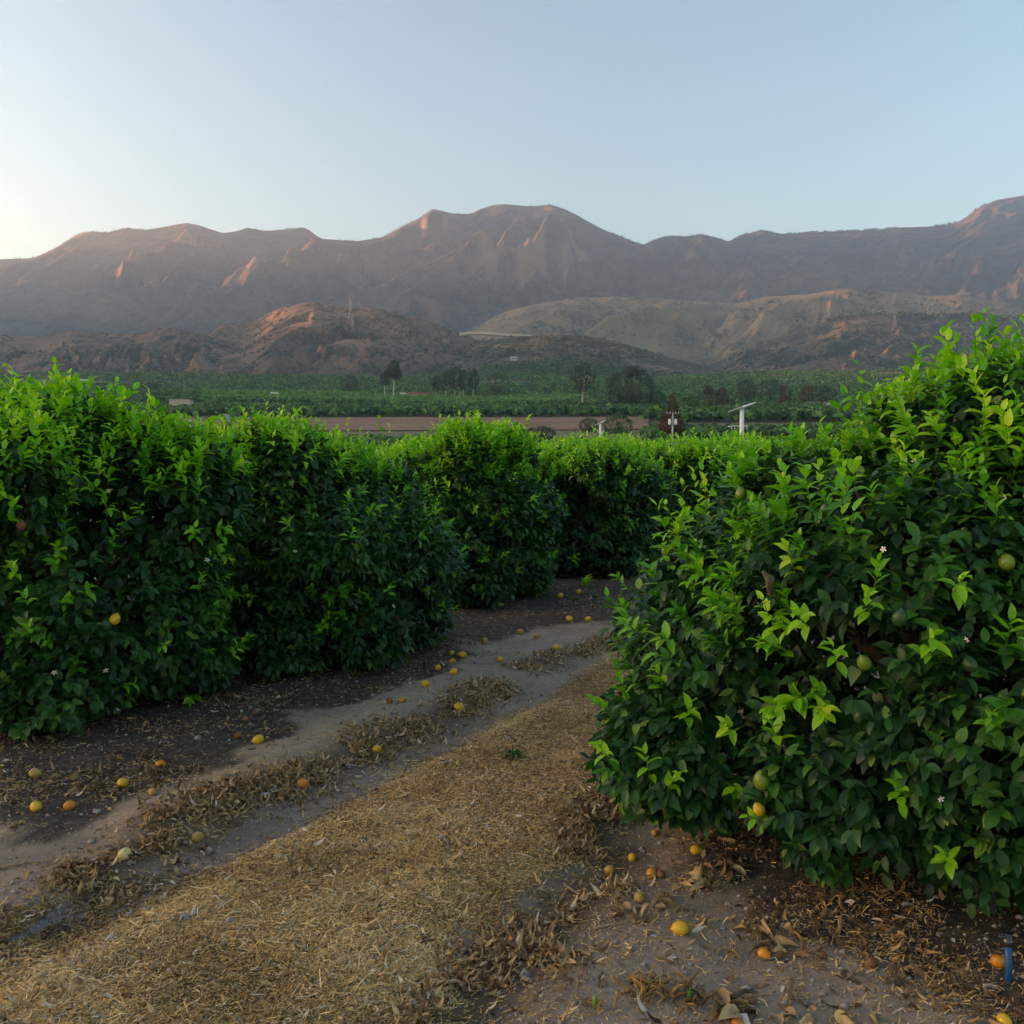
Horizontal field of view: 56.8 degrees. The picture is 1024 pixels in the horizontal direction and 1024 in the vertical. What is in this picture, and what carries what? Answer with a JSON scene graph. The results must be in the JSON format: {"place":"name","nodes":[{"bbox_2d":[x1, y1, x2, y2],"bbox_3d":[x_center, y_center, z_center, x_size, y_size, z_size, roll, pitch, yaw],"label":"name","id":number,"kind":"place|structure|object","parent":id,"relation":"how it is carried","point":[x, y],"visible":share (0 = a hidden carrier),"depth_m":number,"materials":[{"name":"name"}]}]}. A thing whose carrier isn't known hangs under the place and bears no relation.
{"place":"outdoors","nodes":[
{"label":"outdoors","id":0,"kind":"place"},
{"bbox_2d":[0,328,239,376],"bbox_3d":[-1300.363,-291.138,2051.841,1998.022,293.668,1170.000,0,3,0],"label":"hills","id":1,"kind":"structure","parent":0,"point":[93,351],"depth_m":1900.26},
{"bbox_2d":[207,302,479,375],"bbox_3d":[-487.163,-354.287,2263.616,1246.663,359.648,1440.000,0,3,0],"label":"hills","id":2,"kind":"structure","parent":0,"point":[303,355],"depth_m":1946.46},
{"bbox_2d":[192,417,648,430],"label":"field","id":3,"kind":"structure","parent":0,"point":[406,423],"depth_m":388.85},
{"bbox_2d":[382,288,469,332],"bbox_3d":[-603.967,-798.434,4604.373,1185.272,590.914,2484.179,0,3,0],"label":"hills","id":4,"kind":"structure","parent":0,"point":[417,304],"depth_m":4405.53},
{"bbox_2d":[459,331,532,336],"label":"road","id":5,"kind":"structure","parent":0,"point":[485,333],"depth_m":2101.13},
{"bbox_2d":[0,372,1023,1023],"bbox_3d":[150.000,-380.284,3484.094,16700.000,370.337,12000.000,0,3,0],"label":"ground","id":6,"kind":"structure","parent":0,"point":[318,714],"depth_m":5.04,"materials":[{"name":"soil"}]},
{"bbox_2d":[28,768,41,777],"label":"lemon","id":7,"kind":"object","parent":6,"relation":"on","point":[33,773],"visible":0.94,"depth_m":5.80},
{"bbox_2d":[30,801,41,811],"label":"lemon","id":8,"kind":"object","parent":6,"relation":"on","point":[35,806],"visible":1,"depth_m":5.29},
{"bbox_2d":[0,859,105,867],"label":"irrigation hose","id":9,"kind":"object","parent":6,"relation":"on","point":[16,864],"visible":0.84,"depth_m":4.67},
{"bbox_2d":[63,800,75,810],"bbox_3d":[-2.501,1.660,5.361,0.054,0.054,0.073,25,25,34],"label":"lemon","id":10,"kind":"object","parent":6,"relation":"on","point":[69,805],"visible":1,"depth_m":5.34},
{"bbox_2d":[51,855,99,879],"bbox_3d":[-2.085,1.716,4.573,0.214,0.103,0.263,0,3,0],"label":"dry leaf clump","id":11,"kind":"object","parent":6,"relation":"on","point":[77,861],"visible":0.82,"depth_m":4.56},
{"bbox_2d":[0,435,159,583],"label":"lemon tree","id":12,"kind":"object","parent":6,"relation":"on","point":[120,544],"depth_m":13.84,"materials":[{"name":"green plant"}]},
{"bbox_2d":[117,777,128,787],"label":"lemon","id":13,"kind":"object","parent":6,"relation":"on","point":[122,782],"visible":1,"depth_m":5.64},
{"bbox_2d":[118,847,130,860],"bbox_3d":[-1.922,1.696,4.702,0.060,0.059,0.077,-44,5,20],"label":"lemon","id":14,"kind":"object","parent":6,"relation":"on","point":[122,853],"visible":0.98,"depth_m":4.68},
{"bbox_2d":[0,356,258,741],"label":"lemon tree","id":15,"kind":"object","parent":6,"relation":"on","point":[172,639],"visible":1,"depth_m":6.97,"materials":[{"name":"green plant"}]},
{"bbox_2d":[141,381,162,389],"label":"tree","id":16,"kind":"object","parent":6,"relation":"on","point":[156,385],"visible":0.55,"depth_m":892.33,"materials":[{"name":"green plant"}]},
{"bbox_2d":[148,788,156,795],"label":"lemon","id":17,"kind":"object","parent":6,"relation":"on","point":[152,791],"visible":1,"depth_m":5.47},
{"bbox_2d":[155,760,165,767],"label":"lemon","id":18,"kind":"object","parent":6,"relation":"on","point":[159,762],"visible":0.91,"depth_m":6.00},
{"bbox_2d":[190,831,203,841],"bbox_3d":[-1.651,1.704,4.964,0.067,0.054,0.055,-6,45,-23],"label":"lemon","id":19,"kind":"object","parent":6,"relation":"on","point":[198,836],"visible":1,"depth_m":4.95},
{"bbox_2d":[234,732,241,738],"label":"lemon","id":20,"kind":"object","parent":6,"relation":"on","point":[237,735],"visible":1,"depth_m":6.56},
{"bbox_2d":[251,734,263,743],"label":"lemon","id":21,"kind":"object","parent":6,"relation":"on","point":[258,739],"visible":0.99,"depth_m":6.47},
{"bbox_2d":[295,778,307,788],"bbox_3d":[-1.275,1.653,5.761,0.068,0.065,0.069,1,3,21],"label":"lemon","id":22,"kind":"object","parent":6,"relation":"on","point":[302,782],"visible":0.98,"depth_m":5.74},
{"bbox_2d":[154,398,473,680],"bbox_3d":[-1.966,0.220,9.445,3.178,2.651,3.175,0,3,0],"label":"lemon tree","id":23,"kind":"object","parent":6,"relation":"on","point":[304,596],"visible":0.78,"depth_m":8.51,"materials":[{"name":"green plant"}]},
{"bbox_2d":[339,375,358,390],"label":"tree","id":24,"kind":"object","parent":6,"relation":"on","point":[348,387],"visible":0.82,"depth_m":892.93,"materials":[{"name":"green plant"}]},
{"bbox_2d":[362,444,386,453],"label":"lemon tree","id":25,"kind":"object","parent":6,"relation":"on","point":[378,447],"visible":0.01,"depth_m":40.80,"materials":[{"name":"green plant"}]},
{"bbox_2d":[372,745,381,752],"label":"lemon","id":26,"kind":"object","parent":6,"relation":"on","point":[377,748],"visible":0.98,"depth_m":6.43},
{"bbox_2d":[380,372,389,393],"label":"eucalyptus","id":27,"kind":"object","parent":6,"relation":"on","point":[385,382],"visible":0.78,"depth_m":844.12,"materials":[{"name":"green plant"}]},
{"bbox_2d":[383,360,402,394],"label":"eucalyptus","id":28,"kind":"object","parent":6,"relation":"on","point":[391,373],"visible":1,"depth_m":832.78,"materials":[{"name":"green plant"}]},
{"bbox_2d":[365,431,468,536],"bbox_3d":[-1.943,-0.531,22.683,3.771,2.858,3.734,0,3,2],"label":"lemon tree","id":29,"kind":"object","parent":6,"relation":"on","point":[393,448],"depth_m":22.40,"materials":[{"name":"green plant"}]},
{"bbox_2d":[406,392,429,394],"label":"house","id":30,"kind":"structure","parent":6,"relation":"on","point":[418,393],"depth_m":862.38,"materials":[{"name":"beige tile"}]},
{"bbox_2d":[421,680,429,686],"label":"lemon","id":31,"kind":"object","parent":6,"relation":"on","point":[425,683],"visible":1,"depth_m":8.04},
{"bbox_2d":[429,375,442,394],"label":"eucalyptus","id":32,"kind":"object","parent":6,"relation":"on","point":[436,380],"visible":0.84,"depth_m":879.12,"materials":[{"name":"green plant"}]},
{"bbox_2d":[438,369,453,395],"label":"eucalyptus","id":33,"kind":"object","parent":6,"relation":"on","point":[445,383],"visible":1,"depth_m":842.62,"materials":[{"name":"green plant"}]},
{"bbox_2d":[450,668,457,674],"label":"lemon","id":34,"kind":"object","parent":6,"relation":"on","point":[453,671],"visible":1,"depth_m":8.42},
{"bbox_2d":[448,366,463,395],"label":"eucalyptus","id":35,"kind":"object","parent":6,"relation":"on","point":[456,371],"visible":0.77,"depth_m":852.78,"materials":[{"name":"green plant"}]},
{"bbox_2d":[454,702,463,711],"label":"lemon","id":36,"kind":"object","parent":6,"relation":"on","point":[457,706],"visible":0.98,"depth_m":7.48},
{"bbox_2d":[456,969,465,980],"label":"lemon","id":37,"kind":"object","parent":6,"relation":"on","point":[460,974],"visible":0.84,"depth_m":3.67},
{"bbox_2d":[457,651,466,657],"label":"lemon","id":38,"kind":"object","parent":6,"relation":"on","point":[462,654],"visible":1,"depth_m":9.37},
{"bbox_2d":[455,368,471,394],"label":"eucalyptus","id":39,"kind":"object","parent":6,"relation":"on","point":[464,387],"visible":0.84,"depth_m":861.70,"materials":[{"name":"green plant"}]},
{"bbox_2d":[466,367,479,394],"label":"eucalyptus","id":40,"kind":"object","parent":6,"relation":"on","point":[473,385],"visible":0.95,"depth_m":870.81,"materials":[{"name":"green plant"}]},
{"bbox_2d":[378,405,570,610],"bbox_3d":[-0.720,-0.050,13.338,3.118,2.824,2.932,0,3,0],"label":"lemon tree","id":41,"kind":"object","parent":6,"relation":"on","point":[507,519],"visible":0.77,"depth_m":12.44,"materials":[{"name":"green plant"}]},
{"bbox_2d":[486,371,510,394],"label":"tree","id":42,"kind":"object","parent":6,"relation":"on","point":[496,389],"visible":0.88,"depth_m":892.66,"materials":[{"name":"green plant"}]},
{"bbox_2d":[491,746,529,760],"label":"weed","id":43,"kind":"object","parent":6,"relation":"on","point":[514,753],"visible":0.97,"depth_m":6.24,"materials":[{"name":"green plant"}]},
{"bbox_2d":[0,358,1022,447],"bbox_3d":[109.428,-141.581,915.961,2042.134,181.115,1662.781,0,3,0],"label":"orchard","id":44,"kind":"object","parent":6,"relation":"on","point":[211,395],"visible":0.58,"depth_m":775.14,"materials":[{"name":"green plant"}]},
{"bbox_2d":[169,399,192,405],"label":"shed","id":45,"kind":"structure","parent":44,"relation":"on","point":[175,402],"depth_m":512.98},
{"bbox_2d":[0,584,1023,1023],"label":"dry leaves","id":46,"kind":"object","parent":6,"relation":"on","point":[522,938],"visible":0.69,"depth_m":4.47,"materials":[{"name":"brown plant"}]},
{"bbox_2d":[1,203,1022,376],"bbox_3d":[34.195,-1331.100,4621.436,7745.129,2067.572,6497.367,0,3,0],"label":"hill shrubs","id":47,"kind":"object","parent":6,"relation":"on","point":[949,315],"visible":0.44,"depth_m":2290.71,"materials":[{"name":"green plant"}]},
{"bbox_2d":[0,584,1023,1023],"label":"straw","id":48,"kind":"object","parent":6,"relation":"on","point":[272,948],"visible":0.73,"depth_m":4.12,"materials":[{"name":"plant"}]},
{"bbox_2d":[62,958,86,962],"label":"twig","id":49,"kind":"object","parent":48,"relation":"on","point":[76,959],"visible":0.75,"depth_m":3.72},
{"bbox_2d":[0,585,1023,1023],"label":"soil clods","id":50,"kind":"object","parent":6,"relation":"on","point":[520,963],"visible":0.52,"depth_m":4.22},
{"bbox_2d":[526,426,555,438],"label":"tree","id":51,"kind":"object","parent":6,"relation":"on","point":[543,428],"visible":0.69,"depth_m":258.27,"materials":[{"name":"green plant"}]},
{"bbox_2d":[563,883,588,896],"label":"twig","id":52,"kind":"object","parent":6,"relation":"on","point":[571,889],"visible":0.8,"depth_m":4.43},
{"bbox_2d":[568,361,596,402],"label":"tree","id":53,"kind":"object","parent":6,"relation":"on","point":[578,377],"visible":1,"depth_m":604.73,"materials":[{"name":"green plant"}]},
{"bbox_2d":[581,574,594,585],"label":"seedling","id":54,"kind":"object","parent":6,"relation":"on","point":[585,582],"visible":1,"depth_m":14.30,"materials":[{"name":"green plant"}]},
{"bbox_2d":[578,417,598,431],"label":"tree","id":55,"kind":"object","parent":6,"relation":"on","point":[589,428],"visible":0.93,"depth_m":327.93,"materials":[{"name":"green plant"}]},
{"bbox_2d":[522,426,675,579],"bbox_3d":[1.205,-0.137,16.601,3.331,2.711,3.558,0,3,0],"label":"lemon tree","id":56,"kind":"object","parent":6,"relation":"on","point":[609,475],"visible":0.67,"depth_m":15.63,"materials":[{"name":"green plant"}]},
{"bbox_2d":[604,865,614,874],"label":"lemon","id":57,"kind":"object","parent":6,"relation":"on","point":[608,869],"visible":0.97,"depth_m":4.63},
{"bbox_2d":[593,922,630,929],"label":"twig","id":58,"kind":"object","parent":6,"relation":"on","point":[602,926],"visible":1,"depth_m":4.02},
{"bbox_2d":[602,413,633,433],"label":"tree","id":59,"kind":"object","parent":6,"relation":"on","point":[618,423],"visible":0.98,"depth_m":307.98,"materials":[{"name":"green plant"}]},
{"bbox_2d":[610,653,632,669],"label":"grass tuft","id":60,"kind":"object","parent":6,"relation":"on","point":[624,667],"visible":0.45,"depth_m":8.85,"materials":[{"name":"green plant"}]},
{"bbox_2d":[605,364,656,403],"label":"tree","id":61,"kind":"object","parent":6,"relation":"on","point":[628,397],"visible":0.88,"depth_m":552.69,"materials":[{"name":"green plant"}]},
{"bbox_2d":[628,853,636,861],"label":"lemon","id":62,"kind":"object","parent":6,"relation":"on","point":[632,857],"visible":1,"depth_m":4.79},
{"bbox_2d":[608,901,657,922],"bbox_3d":[0.524,1.748,4.122,0.217,0.092,0.178,0,3,0],"label":"dry leaf clump","id":63,"kind":"object","parent":6,"relation":"on","point":[626,904],"visible":0.96,"depth_m":4.12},
{"bbox_2d":[634,892,644,903],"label":"lemon","id":64,"kind":"object","parent":6,"relation":"on","point":[639,897],"visible":1,"depth_m":4.24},
{"bbox_2d":[607,962,684,1001],"bbox_3d":[0.504,1.768,3.549,0.288,0.105,0.199,0,3,0],"label":"dry tuft","id":65,"kind":"object","parent":6,"relation":"on","point":[641,982],"visible":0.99,"depth_m":3.53,"materials":[{"name":"plant"}]},
{"bbox_2d":[646,868,656,878],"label":"lemon","id":66,"kind":"object","parent":6,"relation":"on","point":[649,870],"visible":0.85,"depth_m":4.53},
{"bbox_2d":[651,829,658,836],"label":"lemon","id":67,"kind":"object","parent":6,"relation":"on","point":[654,832],"visible":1,"depth_m":5.11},
{"bbox_2d":[644,389,666,403],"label":"tree","id":68,"kind":"object","parent":6,"relation":"on","point":[662,396],"visible":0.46,"depth_m":595.11,"materials":[{"name":"green plant"}]},
{"bbox_2d":[657,870,664,878],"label":"lemon","id":69,"kind":"object","parent":6,"relation":"on","point":[660,874],"visible":1,"depth_m":4.52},
{"bbox_2d":[649,890,688,912],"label":"dry leaf clump","id":70,"kind":"object","parent":6,"relation":"on","point":[666,899],"visible":0.98,"depth_m":4.22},
{"bbox_2d":[657,395,687,436],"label":"conifer","id":71,"kind":"object","parent":6,"relation":"on","point":[665,428],"visible":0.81,"depth_m":208.46,"materials":[{"name":"green plant"}]},
{"bbox_2d":[666,412,678,444],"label":"utility pole","id":72,"kind":"object","parent":6,"relation":"on","point":[674,421],"visible":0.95,"depth_m":149.32,"materials":[{"name":"metal"}]},
{"bbox_2d":[670,920,688,935],"bbox_3d":[0.701,1.744,3.968,0.077,0.062,0.062,-7,36,3],"label":"lemon","id":73,"kind":"object","parent":6,"relation":"on","point":[679,927],"visible":1,"depth_m":3.95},
{"bbox_2d":[612,427,760,554],"bbox_3d":[3.291,-0.310,19.198,3.678,2.788,3.641,0,3,0],"label":"lemon tree","id":74,"kind":"object","parent":6,"relation":"on","point":[681,456],"visible":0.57,"depth_m":18.17,"materials":[{"name":"green plant"}]},
{"bbox_2d":[671,862,720,891],"bbox_3d":[0.863,1.714,4.422,0.231,0.143,0.192,2,4,25],"label":"dry leaf clump","id":75,"kind":"object","parent":6,"relation":"on","point":[698,879],"visible":0.99,"depth_m":4.42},
{"bbox_2d":[655,969,737,1020],"bbox_3d":[0.650,1.782,3.493,0.257,0.095,0.294,-3,4,-41],"label":"dry tuft","id":76,"kind":"object","parent":6,"relation":"on","point":[689,995],"visible":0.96,"depth_m":3.50,"materials":[{"name":"plant"}]},
{"bbox_2d":[690,844,702,854],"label":"lemon","id":77,"kind":"object","parent":6,"relation":"on","point":[695,849],"visible":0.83,"depth_m":4.75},
{"bbox_2d":[703,385,712,398],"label":"tree","id":78,"kind":"object","parent":6,"relation":"on","point":[707,389],"visible":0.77,"depth_m":655.80,"materials":[{"name":"green plant"}]},
{"bbox_2d":[702,389,730,404],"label":"tree","id":79,"kind":"object","parent":6,"relation":"on","point":[712,401],"visible":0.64,"depth_m":516.02,"materials":[{"name":"green plant"}]},
{"bbox_2d":[714,387,728,402],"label":"tree","id":80,"kind":"object","parent":6,"relation":"on","point":[723,390],"visible":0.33,"depth_m":635.29,"materials":[{"name":"green plant"}]},
{"bbox_2d":[705,987,758,1023],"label":"dry leaf clump","id":81,"kind":"object","parent":6,"relation":"on","point":[729,1009],"visible":0.96,"depth_m":3.39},
{"bbox_2d":[676,430,792,502],"bbox_3d":[5.555,-0.475,21.774,3.541,2.865,3.638,-1,3,-19],"label":"lemon tree","id":82,"kind":"object","parent":6,"relation":"on","point":[760,452],"visible":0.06,"depth_m":21.16,"materials":[{"name":"green plant"}]},
{"bbox_2d":[713,852,762,883],"bbox_3d":[1.056,1.731,4.580,0.254,0.124,0.265,-2,4,-35],"label":"dry leaf clump","id":83,"kind":"object","parent":6,"relation":"on","point":[737,867],"visible":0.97,"depth_m":4.56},
{"bbox_2d":[731,1018,744,1023],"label":"lemon","id":84,"kind":"object","parent":6,"relation":"on","point":[735,1020],"visible":0.99,"depth_m":3.31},
{"bbox_2d":[728,402,755,438],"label":"frost fan","id":85,"kind":"object","parent":6,"relation":"on","point":[742,408],"visible":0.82,"depth_m":114.35},
{"bbox_2d":[730,989,757,999],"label":"straw stalk","id":86,"kind":"object","parent":6,"relation":"on","point":[737,994],"visible":0.98,"depth_m":3.50,"materials":[{"name":"plant"}]},
{"bbox_2d":[734,378,757,400],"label":"tree","id":87,"kind":"object","parent":6,"relation":"on","point":[746,393],"visible":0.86,"depth_m":753.96,"materials":[{"name":"green plant"}]},
{"bbox_2d":[747,996,756,1004],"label":"lemon","id":88,"kind":"object","parent":6,"relation":"on","point":[752,1000],"visible":0.98,"depth_m":3.46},
{"bbox_2d":[733,919,793,947],"bbox_3d":[1.070,1.761,3.995,0.200,0.124,0.234,-2,4,-36],"label":"dry leaf clump","id":89,"kind":"object","parent":6,"relation":"on","point":[759,928],"visible":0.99,"depth_m":3.98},
{"bbox_2d":[757,947,770,959],"bbox_3d":[1.016,1.780,3.816,0.052,0.048,0.050,1,3,21],"label":"lemon","id":90,"kind":"object","parent":6,"relation":"on","point":[763,952],"visible":1,"depth_m":3.80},
{"bbox_2d":[716,428,818,450],"bbox_3d":[6.804,-0.750,25.307,3.806,3.080,3.910,3,4,38],"label":"lemon tree","id":91,"kind":"object","parent":6,"relation":"on","point":[735,432],"visible":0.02,"depth_m":25.45,"materials":[{"name":"green plant"}]},
{"bbox_2d":[756,378,782,395],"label":"tree","id":92,"kind":"object","parent":6,"relation":"on","point":[770,390],"visible":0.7,"depth_m":812.23,"materials":[{"name":"green plant"}]},
{"bbox_2d":[749,933,811,958],"bbox_3d":[1.094,1.778,3.840,0.250,0.139,0.118,1,4,24],"label":"dry leaf clump","id":93,"kind":"object","parent":6,"relation":"on","point":[780,940],"visible":0.97,"depth_m":3.85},
{"bbox_2d":[778,384,791,402],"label":"tree","id":94,"kind":"object","parent":6,"relation":"on","point":[782,389],"visible":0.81,"depth_m":695.03,"materials":[{"name":"green plant"}]},
{"bbox_2d":[578,308,1023,919],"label":"lemon tree","id":95,"kind":"object","parent":6,"relation":"on","point":[918,744],"visible":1,"depth_m":4.22,"materials":[{"name":"green plant"}]},
{"bbox_2d":[797,385,814,401],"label":"tree","id":96,"kind":"object","parent":6,"relation":"on","point":[805,389],"visible":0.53,"depth_m":694.74,"materials":[{"name":"green plant"}]},
{"bbox_2d":[771,1005,853,1023],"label":"dry leaf clump","id":97,"kind":"object","parent":6,"relation":"on","point":[805,1019],"visible":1,"depth_m":3.34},
{"bbox_2d":[803,384,837,402],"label":"tree","id":98,"kind":"object","parent":6,"relation":"on","point":[820,398],"visible":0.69,"depth_m":634.38,"materials":[{"name":"green plant"}]},
{"bbox_2d":[818,950,826,958],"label":"lemon","id":99,"kind":"object","parent":6,"relation":"on","point":[822,954],"visible":1,"depth_m":3.77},
{"bbox_2d":[834,1009,847,1023],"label":"half lemon","id":100,"kind":"object","parent":6,"relation":"on","point":[838,1017],"visible":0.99,"depth_m":3.35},
{"bbox_2d":[865,957,876,968],"bbox_3d":[1.406,1.769,3.710,0.043,0.048,0.048,-13,-3,36],"label":"lemon","id":101,"kind":"object","parent":6,"relation":"on","point":[871,962],"visible":0.97,"depth_m":3.69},
{"bbox_2d":[829,423,1023,659],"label":"lemon tree","id":102,"kind":"object","parent":6,"relation":"on","point":[964,528],"depth_m":9.53,"materials":[{"name":"green plant"}]},
{"bbox_2d":[990,954,1004,967],"bbox_3d":[1.884,1.739,3.663,0.060,0.051,0.051,-2,-16,6],"label":"lemon","id":103,"kind":"object","parent":6,"relation":"on","point":[997,960],"visible":0.78,"depth_m":3.65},
{"bbox_2d":[996,1013,1011,1023],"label":"lemon","id":104,"kind":"object","parent":6,"relation":"on","point":[1003,1018],"visible":0.99,"depth_m":3.31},
{"bbox_2d":[997,931,1012,984],"bbox_3d":[1.844,1.697,3.552,0.065,0.242,0.040,0,3,0],"label":"irrigation pipe","id":105,"kind":"object","parent":6,"relation":"on","point":[1007,940],"visible":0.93,"depth_m":3.54,"materials":[{"name":"blue plastic"}]},
{"bbox_2d":[0,195,1023,336],"bbox_3d":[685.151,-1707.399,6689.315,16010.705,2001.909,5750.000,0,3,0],"label":"mountains","id":106,"kind":"structure","parent":0,"point":[478,267],"depth_m":5669.57,"materials":[{"name":"stone"}]},
{"bbox_2d":[0,0,1023,258],"label":"sky","id":107,"kind":"structure","parent":0,"point":[643,121],"materials":[{"name":"blue"}]},
{"bbox_2d":[457,334,724,375],"bbox_3d":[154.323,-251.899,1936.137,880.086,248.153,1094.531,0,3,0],"label":"hills","id":108,"kind":"structure","parent":0,"point":[669,364],"depth_m":1857.48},
{"bbox_2d":[589,991,604,1014],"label":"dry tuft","id":109,"kind":"object","parent":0,"point":[596,1003],"visible":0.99,"depth_m":3.45,"materials":[{"name":"plant"}]},
{"bbox_2d":[468,288,1023,365],"bbox_3d":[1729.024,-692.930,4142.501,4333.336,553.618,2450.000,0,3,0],"label":"hills","id":110,"kind":"structure","parent":0,"point":[661,326],"depth_m":3824.33,"materials":[{"name":"soil"}]},
{"bbox_2d":[705,313,1023,371],"bbox_3d":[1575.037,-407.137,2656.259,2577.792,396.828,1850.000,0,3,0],"label":"hills","id":111,"kind":"structure","parent":0,"point":[815,351],"depth_m":2379.73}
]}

